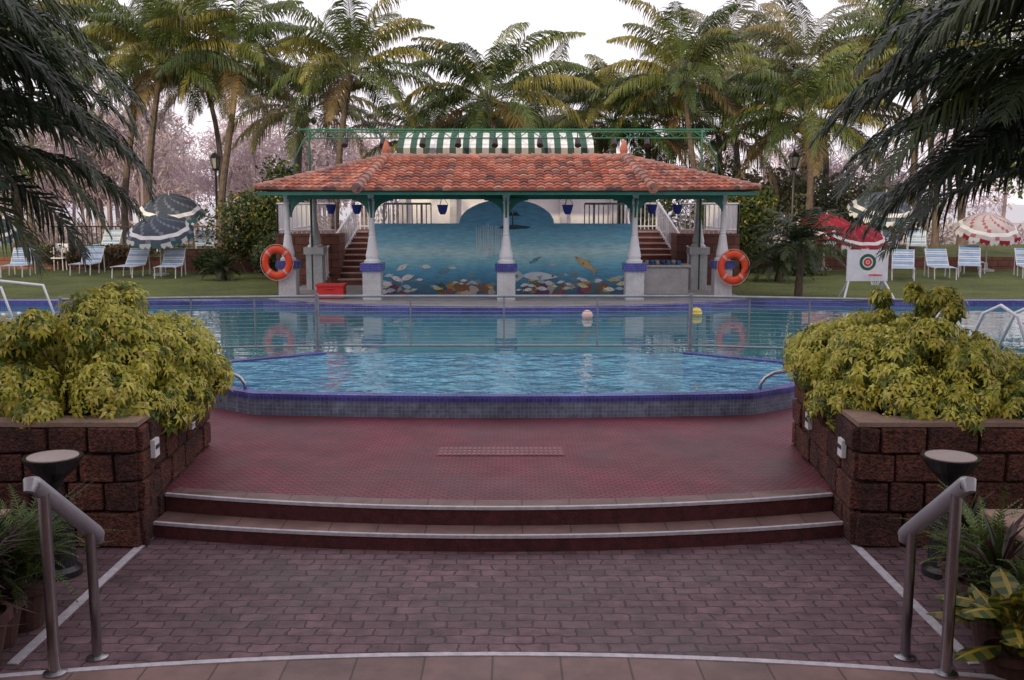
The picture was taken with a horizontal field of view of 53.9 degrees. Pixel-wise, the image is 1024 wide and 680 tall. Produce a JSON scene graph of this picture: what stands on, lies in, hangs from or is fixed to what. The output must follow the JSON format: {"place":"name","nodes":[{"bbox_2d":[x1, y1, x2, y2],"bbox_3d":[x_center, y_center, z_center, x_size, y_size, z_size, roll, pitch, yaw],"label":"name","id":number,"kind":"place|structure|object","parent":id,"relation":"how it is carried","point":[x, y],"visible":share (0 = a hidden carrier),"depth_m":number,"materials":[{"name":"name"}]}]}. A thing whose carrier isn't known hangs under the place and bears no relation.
{"place":"outdoors","nodes":[
{"label":"outdoors","id":0,"kind":"place"},
{"bbox_2d":[0,244,244,268],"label":"raised terrace","id":1,"kind":"structure","parent":0,"point":[154,261],"depth_m":36.48,"materials":[{"name":"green brick"}]},
{"bbox_2d":[0,0,114,244],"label":"coconut palm","id":2,"kind":"object","parent":1,"relation":"on","point":[31,139],"visible":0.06,"depth_m":46.54,"materials":[{"name":"green plant"}]},
{"bbox_2d":[0,0,116,252],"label":"coconut palm","id":3,"kind":"object","parent":1,"relation":"on","point":[87,7],"visible":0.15,"depth_m":38.59,"materials":[{"name":"green plant"}]},
{"bbox_2d":[91,230,122,250],"bbox_3d":[-15.592,-3.776,38.863,0.680,0.897,1.832,-1,8,-6],"label":"sun lounger","id":4,"kind":"object","parent":1,"relation":"on","point":[106,239],"visible":0.72,"depth_m":39.39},
{"bbox_2d":[50,226,210,249],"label":"metal fence","id":5,"kind":"object","parent":1,"relation":"on","point":[184,246],"visible":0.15,"depth_m":41.78,"materials":[{"name":"metal"}]},
{"bbox_2d":[64,0,216,247],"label":"coconut palm","id":6,"kind":"object","parent":1,"relation":"on","point":[125,187],"visible":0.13,"depth_m":42.49,"materials":[{"name":"green plant"}]},
{"bbox_2d":[135,191,205,254],"bbox_3d":[-12.742,-4.365,37.665,2.513,2.379,2.303,-2,8,-11],"label":"patio umbrella","id":7,"kind":"object","parent":1,"relation":"on","point":[187,209],"visible":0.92,"depth_m":36.99,"materials":[{"name":"fabric"}]},
{"bbox_2d":[74,0,271,255],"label":"coconut palm","id":8,"kind":"object","parent":1,"relation":"on","point":[124,59],"visible":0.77,"depth_m":35.81,"materials":[{"name":"green plant"}]},
{"bbox_2d":[209,150,220,228],"bbox_3d":[-11.320,-5.261,38.644,0.520,3.990,0.450,0,8,0],"label":"lamp post","id":9,"kind":"object","parent":1,"relation":"on","point":[215,157],"visible":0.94,"depth_m":38.41,"materials":[{"name":"black metal"}]},
{"bbox_2d":[120,0,341,248],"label":"coconut palm","id":10,"kind":"object","parent":1,"relation":"on","point":[265,67],"visible":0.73,"depth_m":36.23,"materials":[{"name":"green plant"}]},
{"bbox_2d":[255,155,309,202],"bbox_3d":[-8.692,-5.856,39.541,2.442,2.845,2.208,-6,10,-37],"label":"broadleaf tree","id":11,"kind":"object","parent":1,"relation":"on","point":[276,171],"visible":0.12,"depth_m":39.26,"materials":[{"name":"green plant"}]},
{"bbox_2d":[221,23,388,173],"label":"coconut palm","id":12,"kind":"object","parent":1,"relation":"on","point":[259,129],"visible":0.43,"depth_m":43.00,"materials":[{"name":"green plant"}]},
{"bbox_2d":[0,538,985,673],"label":"brick pavement","id":13,"kind":"structure","parent":0,"point":[836,600],"depth_m":7.47,"materials":[{"name":"brick"}]},
{"bbox_2d":[0,525,40,664],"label":"potted dracaena","id":14,"kind":"object","parent":13,"relation":"on","point":[6,612],"visible":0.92,"depth_m":6.45,"materials":[{"name":"plant"}]},
{"bbox_2d":[0,493,82,649],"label":"potted dracaena","id":15,"kind":"object","parent":13,"relation":"on","point":[11,635],"visible":0.66,"depth_m":6.75,"materials":[{"name":"plant"}]},
{"bbox_2d":[0,499,84,573],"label":"potted fern","id":16,"kind":"object","parent":13,"relation":"on","point":[13,515],"visible":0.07,"depth_m":7.48,"materials":[{"name":"green plant"}]},
{"bbox_2d":[0,0,93,138],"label":"areca palm","id":17,"kind":"object","parent":13,"relation":"on","point":[15,10],"visible":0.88,"depth_m":8.66,"materials":[{"name":"green plant"}]},
{"bbox_2d":[21,449,83,581],"bbox_3d":[-3.620,1.389,8.011,0.450,0.985,0.450,0,8,0],"label":"ashtray urn","id":18,"kind":"object","parent":13,"relation":"on","point":[53,468],"visible":0.59,"depth_m":7.92,"materials":[{"name":"black metal"}]},
{"bbox_2d":[0,480,123,632],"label":"potted fern","id":19,"kind":"object","parent":13,"relation":"on","point":[30,621],"visible":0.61,"depth_m":6.98,"materials":[{"name":"green plant"}]},
{"bbox_2d":[23,476,108,678],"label":"stair handrail","id":20,"kind":"object","parent":13,"relation":"on","point":[47,496],"visible":1,"depth_m":6.01,"materials":[{"name":"metal"}]},
{"bbox_2d":[7,536,979,664],"bbox_3d":[-0.120,1.920,7.730,6.270,0.010,2.500,0,8,0],"label":"pavement line","id":21,"kind":"object","parent":13,"relation":"on","point":[72,608],"visible":0.64,"depth_m":7.44,"materials":[{"name":"paint"}]},
{"bbox_2d":[153,511,842,551],"bbox_3d":[-0.120,1.692,9.093,6.123,0.201,1.037,0,8,0],"label":"step","id":22,"kind":"object","parent":13,"relation":"on","point":[475,538],"visible":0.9,"depth_m":8.74,"materials":[{"name":"stone"}]},
{"bbox_2d":[0,652,1006,679],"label":"entrance steps","id":23,"kind":"structure","parent":13,"relation":"on","point":[492,666],"depth_m":6.10,"materials":[{"name":"stone"}]},
{"bbox_2d":[894,476,976,678],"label":"stair handrail","id":24,"kind":"object","parent":13,"relation":"on","point":[953,495],"visible":1,"depth_m":6.00,"materials":[{"name":"metal"}]},
{"bbox_2d":[876,0,1023,144],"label":"areca palm","id":25,"kind":"object","parent":13,"relation":"on","point":[961,14],"visible":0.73,"depth_m":8.52,"materials":[{"name":"green plant"}]},
{"bbox_2d":[920,449,981,580],"bbox_3d":[3.460,1.389,8.011,0.450,0.985,0.450,0,8,0],"label":"ashtray urn","id":26,"kind":"object","parent":13,"relation":"on","point":[946,467],"visible":0.48,"depth_m":7.91,"materials":[{"name":"black metal"}]},
{"bbox_2d":[918,487,995,594],"bbox_3d":[3.381,1.482,7.506,0.798,0.929,0.835,0,8,0],"label":"potted dracaena","id":27,"kind":"object","parent":13,"relation":"on","point":[963,519],"visible":0.18,"depth_m":7.51,"materials":[{"name":"plant"}]},
{"bbox_2d":[899,480,1023,628],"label":"potted fern","id":28,"kind":"object","parent":13,"relation":"on","point":[983,532],"visible":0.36,"depth_m":7.05,"materials":[{"name":"green plant"}]},
{"bbox_2d":[921,507,1023,645],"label":"potted dracaena","id":29,"kind":"object","parent":13,"relation":"on","point":[992,553],"visible":0.29,"depth_m":6.54,"materials":[{"name":"plant"}]},
{"bbox_2d":[926,568,1023,679],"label":"potted croton","id":30,"kind":"object","parent":13,"relation":"on","point":[1002,655],"visible":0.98,"depth_m":5.98,"materials":[{"name":"plant"}]},
{"bbox_2d":[957,536,1023,605],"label":"potted fern","id":31,"kind":"object","parent":13,"relation":"on","point":[1020,570],"visible":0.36,"depth_m":6.40,"materials":[{"name":"green plant"}]},
{"bbox_2d":[165,407,833,525],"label":"pool terrace","id":32,"kind":"structure","parent":0,"point":[398,458],"depth_m":10.22,"materials":[{"name":"red tile"}]},
{"bbox_2d":[0,0,142,279],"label":"areca palm","id":33,"kind":"object","parent":32,"relation":"on","point":[26,157],"visible":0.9,"depth_m":9.37,"materials":[{"name":"green plant"}]},
{"bbox_2d":[0,46,159,268],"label":"areca palm","id":34,"kind":"object","parent":32,"relation":"on","point":[101,131],"visible":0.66,"depth_m":10.99,"materials":[{"name":"green plant"}]},
{"bbox_2d":[0,389,210,546],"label":"stone planter","id":35,"kind":"object","parent":32,"relation":"on","point":[133,467],"visible":0.58,"depth_m":8.62,"materials":[{"name":"stone"}]},
{"bbox_2d":[0,280,236,437],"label":"variegated schefflera bush","id":36,"kind":"object","parent":35,"relation":"in","point":[109,351],"visible":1,"depth_m":9.07,"materials":[{"name":"green plant"}]},
{"bbox_2d":[165,487,832,509],"bbox_3d":[-0.120,1.433,9.143,6.124,0.027,0.648,0,8,0],"label":"step edging","id":37,"kind":"object","parent":32,"relation":"on","point":[442,504],"visible":1,"depth_m":9.04,"materials":[{"name":"stone"}]},
{"bbox_2d":[436,447,564,455],"bbox_3d":[-0.120,1.194,10.810,1.360,0.014,0.360,0,8,0],"label":"drain grate","id":38,"kind":"object","parent":32,"relation":"on","point":[500,451],"visible":1,"depth_m":10.78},
{"bbox_2d":[791,373,1023,546],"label":"stone planter","id":39,"kind":"object","parent":32,"relation":"on","point":[873,470],"visible":0.64,"depth_m":8.62,"materials":[{"name":"stone"}]},
{"bbox_2d":[781,282,1023,436],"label":"variegated schefflera bush","id":40,"kind":"object","parent":39,"relation":"in","point":[919,362],"visible":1,"depth_m":9.10,"materials":[{"name":"green plant"}]},
{"bbox_2d":[809,0,1023,242],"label":"areca palm","id":41,"kind":"object","parent":32,"relation":"on","point":[973,149],"visible":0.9,"depth_m":9.13,"materials":[{"name":"green plant"}]},
{"bbox_2d":[828,25,1023,261],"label":"areca palm","id":42,"kind":"object","parent":32,"relation":"on","point":[993,176],"visible":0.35,"depth_m":11.42,"materials":[{"name":"green plant"}]},
{"bbox_2d":[253,139,761,306],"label":"pool pavilion","id":43,"kind":"structure","parent":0,"point":[506,238],"depth_m":25.44,"materials":[{"name":"concrete"}]},
{"bbox_2d":[260,244,293,280],"bbox_3d":[-5.870,-1.939,25.189,0.839,0.919,0.129,0,8,0],"label":"life buoy","id":44,"kind":"object","parent":43,"relation":"attached to","point":[268,270],"visible":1,"depth_m":25.14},
{"bbox_2d":[315,283,346,298],"bbox_3d":[-4.470,-1.218,24.956,0.720,0.355,0.485,0,8,0],"label":"cool box","id":45,"kind":"object","parent":43,"relation":"on","point":[331,288],"visible":0.92,"depth_m":24.75,"materials":[{"name":"red plastic"}]},
{"bbox_2d":[293,129,717,289],"bbox_3d":[-0.170,-3.596,27.787,11.443,4.322,1.764,0,8,0],"label":"lighting truss","id":46,"kind":"object","parent":43,"relation":"on","point":[496,141],"visible":0.85,"depth_m":27.29,"materials":[{"name":"metal"}]},
{"bbox_2d":[644,263,691,293],"bbox_3d":[3.930,-1.599,26.325,1.400,0.760,0.720,0,8,0],"label":"bar counter","id":47,"kind":"object","parent":43,"relation":"on","point":[665,278],"visible":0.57,"depth_m":26.03,"materials":[{"name":"paint"}]},
{"bbox_2d":[717,249,749,285],"bbox_3d":[5.530,-1.820,25.205,0.839,0.919,0.129,0,8,0],"label":"life buoy","id":48,"kind":"object","parent":43,"relation":"attached to","point":[741,258],"visible":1,"depth_m":25.16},
{"bbox_2d":[0,299,1023,417],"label":"swimming pool","id":49,"kind":"structure","parent":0,"point":[501,382],"depth_m":15.60,"materials":[{"name":"liquid"}]},
{"bbox_2d":[0,280,54,319],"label":"pool grab rail","id":50,"kind":"object","parent":49,"relation":"attached to","point":[23,283],"visible":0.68,"depth_m":21.52,"materials":[{"name":"metal"}]},
{"bbox_2d":[58,294,935,351],"bbox_3d":[-0.270,-0.183,15.896,13.660,1.030,0.902,0,8,0],"label":"pool fence","id":51,"kind":"object","parent":49,"relation":"on","point":[318,345],"visible":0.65,"depth_m":16.20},
{"bbox_2d":[973,304,1023,348],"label":"pool ladder","id":52,"kind":"object","parent":49,"relation":"on","point":[1020,323],"visible":0.74,"depth_m":16.01,"materials":[{"name":"metal"}]},
{"bbox_2d":[0,269,1023,298],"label":"lawn","id":53,"kind":"structure","parent":0,"point":[968,284],"depth_m":30.07,"materials":[{"name":"green plant"}]},
{"bbox_2d":[0,248,35,277],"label":"sun lounger","id":54,"kind":"object","parent":53,"relation":"on","point":[20,262],"visible":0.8,"depth_m":33.57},
{"bbox_2d":[68,246,104,275],"bbox_3d":[-14.392,-2.692,34.167,0.680,0.897,1.832,-1,8,-6],"label":"sun lounger","id":55,"kind":"object","parent":53,"relation":"on","point":[96,256],"visible":0.8,"depth_m":34.67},
{"bbox_2d":[19,241,183,269],"bbox_3d":[-14.684,-3.020,36.241,6.169,1.148,1.230,0,8,0],"label":"red leaf hedge","id":56,"kind":"object","parent":53,"relation":"on","point":[116,252],"visible":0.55,"depth_m":36.04,"materials":[{"name":"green plant"}]},
{"bbox_2d":[110,248,150,277],"bbox_3d":[-12.420,-2.517,32.877,0.680,0.897,1.832,0,8,0],"label":"sun lounger","id":57,"kind":"object","parent":53,"relation":"on","point":[136,257],"visible":1,"depth_m":33.38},
{"bbox_2d":[126,212,193,275],"bbox_3d":[-11.620,-3.187,33.375,2.244,2.082,2.056,0,8,0],"label":"patio umbrella","id":58,"kind":"object","parent":53,"relation":"on","point":[159,231],"visible":0.97,"depth_m":32.68,"materials":[{"name":"fabric"}]},
{"bbox_2d":[153,248,185,278],"bbox_3d":[-11.086,-2.490,32.681,0.680,0.897,1.832,-1,8,-7],"label":"sun lounger","id":59,"kind":"object","parent":53,"relation":"on","point":[179,253],"visible":1,"depth_m":33.23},
{"bbox_2d":[126,14,283,243],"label":"coconut palm","id":60,"kind":"object","parent":53,"relation":"on","point":[167,107],"visible":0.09,"depth_m":46.91,"materials":[{"name":"green plant"}]},
{"bbox_2d":[191,248,229,273],"bbox_3d":[-10.184,-2.485,33.997,1.348,1.258,1.070,2,8,18],"label":"round hedge bush","id":61,"kind":"object","parent":53,"relation":"on","point":[201,262],"visible":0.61,"depth_m":33.89,"materials":[{"name":"green plant"}]},
{"bbox_2d":[199,255,242,280],"bbox_3d":[-9.018,-2.229,31.424,1.364,0.926,1.426,0,8,0],"label":"cycad","id":62,"kind":"object","parent":53,"relation":"on","point":[221,264],"visible":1,"depth_m":31.24,"materials":[{"name":"green plant"}]},
{"bbox_2d":[173,249,275,271],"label":"laterite garden wall","id":63,"kind":"structure","parent":53,"relation":"on","point":[190,254],"depth_m":35.19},
{"bbox_2d":[194,184,319,272],"bbox_3d":[-8.783,-3.549,34.391,4.095,3.771,2.525,-3,8,-23],"label":"flowering shrub","id":64,"kind":"object","parent":53,"relation":"on","point":[259,219],"visible":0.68,"depth_m":33.77,"materials":[{"name":"green plant"}]},
{"bbox_2d":[249,225,276,274],"bbox_3d":[-7.383,-2.711,32.156,2.098,2.407,1.709,0,8,0],"label":"flowering shrub","id":65,"kind":"object","parent":53,"relation":"on","point":[256,252],"visible":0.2,"depth_m":31.88,"materials":[{"name":"green plant"}]},
{"bbox_2d":[256,0,455,228],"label":"coconut palm","id":66,"kind":"object","parent":53,"relation":"on","point":[352,43],"visible":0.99,"depth_m":34.84,"materials":[{"name":"green plant"}]},
{"bbox_2d":[348,77,503,206],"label":"coconut palm","id":67,"kind":"object","parent":53,"relation":"on","point":[402,125],"visible":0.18,"depth_m":41.61,"materials":[{"name":"green plant"}]},
{"bbox_2d":[387,22,601,128],"bbox_3d":[-0.709,-7.200,36.890,7.091,9.284,7.610,-3,8,-18],"label":"coconut palm","id":68,"kind":"object","parent":53,"relation":"on","point":[492,75],"visible":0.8,"depth_m":35.89,"materials":[{"name":"green plant"}]},
{"bbox_2d":[276,199,739,285],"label":"stage terrace","id":69,"kind":"structure","parent":53,"relation":"on","point":[345,256],"depth_m":29.96,"materials":[{"name":"white paint"}]},
{"bbox_2d":[443,82,581,128],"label":"coconut palm","id":70,"kind":"object","parent":53,"relation":"on","point":[540,109],"visible":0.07,"depth_m":41.51,"materials":[{"name":"green plant"}]},
{"bbox_2d":[458,39,626,152],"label":"coconut palm","id":71,"kind":"object","parent":53,"relation":"on","point":[558,96],"visible":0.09,"depth_m":43.74,"materials":[{"name":"green plant"}]},
{"bbox_2d":[523,54,703,167],"bbox_3d":[4.054,-7.253,40.004,7.001,8.542,6.524,2,8,15],"label":"coconut palm","id":72,"kind":"object","parent":53,"relation":"on","point":[588,114],"visible":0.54,"depth_m":38.85,"materials":[{"name":"green plant"}]},
{"bbox_2d":[552,50,736,228],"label":"coconut palm","id":73,"kind":"object","parent":53,"relation":"on","point":[664,96],"visible":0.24,"depth_m":41.42,"materials":[{"name":"green plant"}]},
{"bbox_2d":[607,151,693,228],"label":"broadleaf tree","id":74,"kind":"object","parent":53,"relation":"on","point":[667,207],"visible":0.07,"depth_m":42.66,"materials":[{"name":"green plant"}]},
{"bbox_2d":[632,0,802,178],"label":"coconut palm","id":75,"kind":"object","parent":53,"relation":"on","point":[696,16],"visible":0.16,"depth_m":46.75,"materials":[{"name":"green plant"}]},
{"bbox_2d":[651,58,803,202],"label":"coconut palm","id":76,"kind":"object","parent":53,"relation":"on","point":[717,144],"visible":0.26,"depth_m":43.43,"materials":[{"name":"green plant"}]},
{"bbox_2d":[691,187,781,272],"bbox_3d":[7.688,-3.699,34.708,3.128,3.881,2.046,0,8,0],"label":"flowering shrub","id":77,"kind":"object","parent":53,"relation":"on","point":[750,215],"visible":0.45,"depth_m":34.27,"materials":[{"name":"green plant"}]},
{"bbox_2d":[686,154,834,237],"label":"broadleaf tree","id":78,"kind":"object","parent":53,"relation":"on","point":[785,192],"visible":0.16,"depth_m":43.76,"materials":[{"name":"green plant"}]},
{"bbox_2d":[745,237,813,283],"bbox_3d":[8.245,-2.378,30.966,2.240,1.546,2.038,6,10,38],"label":"cycad","id":79,"kind":"object","parent":53,"relation":"on","point":[780,275],"visible":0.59,"depth_m":30.82,"materials":[{"name":"green plant"}]},
{"bbox_2d":[768,244,831,276],"bbox_3d":[9.566,-2.511,33.465,1.931,1.461,1.608,-4,9,-25],"label":"round hedge bush","id":80,"kind":"object","parent":53,"relation":"on","point":[793,269],"visible":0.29,"depth_m":33.20,"materials":[{"name":"green plant"}]},
{"bbox_2d":[742,207,861,296],"bbox_3d":[7.170,-2.181,25.338,2.778,2.309,2.845,0,8,0],"label":"date palm","id":81,"kind":"object","parent":53,"relation":"on","point":[800,234],"visible":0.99,"depth_m":25.11,"materials":[{"name":"green plant"}]},
{"bbox_2d":[716,42,901,269],"bbox_3d":[10.406,-6.481,35.700,6.240,8.170,6.696,2,8,16],"label":"coconut palm","id":82,"kind":"object","parent":53,"relation":"on","point":[775,82],"visible":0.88,"depth_m":34.94,"materials":[{"name":"green plant"}]},
{"bbox_2d":[729,51,910,243],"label":"coconut palm","id":83,"kind":"object","parent":53,"relation":"on","point":[882,118],"visible":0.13,"depth_m":44.89,"materials":[{"name":"green plant"}]},
{"bbox_2d":[793,210,850,269],"bbox_3d":[11.180,-3.586,36.152,2.356,2.124,2.160,0,8,0],"label":"patio umbrella","id":84,"kind":"object","parent":53,"relation":"on","point":[840,222],"visible":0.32,"depth_m":35.48,"materials":[{"name":"fabric"}]},
{"bbox_2d":[827,224,887,249],"bbox_3d":[11.571,-3.071,33.784,2.020,1.742,1.851,-1,8,-6],"label":"patio umbrella","id":85,"kind":"object","parent":53,"relation":"on","point":[875,243],"visible":0.56,"depth_m":33.11,"materials":[{"name":"fabric"}]},
{"bbox_2d":[838,250,894,300],"bbox_3d":[8.630,-1.571,24.616,1.281,1.275,0.929,0,8,0],"label":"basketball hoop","id":86,"kind":"object","parent":53,"relation":"on","point":[861,265],"visible":0.94,"depth_m":24.46,"materials":[{"name":"white paint"}]},
{"bbox_2d":[891,249,914,280],"bbox_3d":[12.383,-2.384,31.903,0.680,0.897,1.832,3,8,20],"label":"sun lounger","id":87,"kind":"object","parent":53,"relation":"on","point":[904,262],"visible":0.98,"depth_m":32.37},
{"bbox_2d":[924,249,957,279],"bbox_3d":[13.724,-2.436,32.288,0.680,0.897,1.832,2,8,11],"label":"sun lounger","id":88,"kind":"object","parent":53,"relation":"on","point":[935,258],"visible":1,"depth_m":32.80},
{"bbox_2d":[957,247,981,277],"bbox_3d":[15.069,-2.560,33.197,0.680,0.897,1.832,3,8,23],"label":"sun lounger","id":89,"kind":"object","parent":53,"relation":"on","point":[973,259],"visible":1,"depth_m":33.65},
{"bbox_2d":[953,210,1020,271],"bbox_3d":[16.680,-3.491,35.453,2.244,2.124,2.056,0,8,0],"label":"patio umbrella","id":90,"kind":"object","parent":53,"relation":"on","point":[988,228],"visible":0.99,"depth_m":34.76,"materials":[{"name":"fabric"}]},
{"bbox_2d":[2,205,1023,222],"bbox_3d":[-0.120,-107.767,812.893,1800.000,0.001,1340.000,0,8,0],"label":"sea","id":91,"kind":"structure","parent":0,"point":[1015,214],"depth_m":279.81,"materials":[{"name":"liquid"}]},
{"bbox_2d":[2,0,1023,204],"label":"sky","id":92,"kind":"structure","parent":0,"point":[477,23],"materials":[{"name":"white"}]},
{"bbox_2d":[8,223,1023,243],"bbox_3d":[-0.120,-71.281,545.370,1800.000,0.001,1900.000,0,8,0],"label":"ground","id":93,"kind":"structure","parent":0,"point":[902,240],"depth_m":110.00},
{"bbox_2d":[0,82,1023,243],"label":"distant casuarina trees","id":94,"kind":"object","parent":93,"relation":"on","point":[169,164],"visible":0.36,"depth_m":64.91,"materials":[{"name":"pink plant"}]},
{"bbox_2d":[0,204,1023,243],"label":"distant undergrowth","id":95,"kind":"object","parent":93,"relation":"on","point":[945,238],"visible":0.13,"depth_m":54.18,"materials":[{"name":"green plant"}]},
{"bbox_2d":[749,244,1023,268],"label":"raised terrace","id":96,"kind":"structure","parent":0,"point":[999,256],"depth_m":36.48,"materials":[{"name":"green brick"}]},
{"bbox_2d":[586,0,772,228],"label":"coconut palm","id":97,"kind":"object","parent":96,"relation":"on","point":[682,93],"visible":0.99,"depth_m":36.13,"materials":[{"name":"green plant"}]},
{"bbox_2d":[787,149,800,240],"bbox_3d":[10.480,-5.126,37.653,0.520,3.990,0.450,0,8,0],"label":"lamp post","id":98,"kind":"object","parent":96,"relation":"on","point":[794,156],"visible":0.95,"depth_m":37.44,"materials":[{"name":"black metal"}]},
{"bbox_2d":[722,0,886,247],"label":"coconut palm","id":99,"kind":"object","parent":96,"relation":"on","point":[788,44],"visible":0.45,"depth_m":42.63,"materials":[{"name":"green plant"}]},
{"bbox_2d":[774,164,931,241],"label":"broadleaf tree","id":100,"kind":"object","parent":96,"relation":"on","point":[841,204],"visible":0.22,"depth_m":44.99,"materials":[{"name":"green plant"}]},
{"bbox_2d":[847,189,915,254],"bbox_3d":[13.868,-4.425,37.864,2.581,2.443,2.365,-1,8,-6],"label":"patio umbrella","id":101,"kind":"object","parent":96,"relation":"on","point":[858,210],"visible":0.4,"depth_m":37.24,"materials":[{"name":"fabric"}]},
{"bbox_2d":[821,0,1004,250],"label":"coconut palm","id":102,"kind":"object","parent":96,"relation":"on","point":[871,27],"visible":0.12,"depth_m":38.83,"materials":[{"name":"green plant"}]},
{"bbox_2d":[906,231,927,253],"bbox_3d":[15.183,-3.630,37.789,0.680,0.897,1.832,3,8,20],"label":"sun lounger","id":103,"kind":"object","parent":96,"relation":"on","point":[917,242],"visible":0.82,"depth_m":38.26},
{"bbox_2d":[832,0,1008,247],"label":"coconut palm","id":104,"kind":"object","parent":96,"relation":"on","point":[934,243],"visible":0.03,"depth_m":43.48,"materials":[{"name":"green plant"}]},
{"bbox_2d":[873,0,1022,244],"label":"coconut palm","id":105,"kind":"object","parent":96,"relation":"on","point":[959,239],"visible":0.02,"depth_m":46.35,"materials":[{"name":"green plant"}]},
{"bbox_2d":[950,121,1023,201],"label":"broadleaf tree","id":106,"kind":"object","parent":96,"relation":"on","point":[1010,187],"visible":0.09,"depth_m":38.83,"materials":[{"name":"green plant"}]},
{"bbox_2d":[988,525,1023,571],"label":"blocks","id":107,"kind":"structure","parent":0,"point":[1015,544],"depth_m":6.82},
{"bbox_2d":[980,509,1023,542],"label":"coping","id":108,"kind":"object","parent":107,"relation":"on","point":[1008,519],"visible":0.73,"depth_m":7.07,"materials":[{"name":"stone"}]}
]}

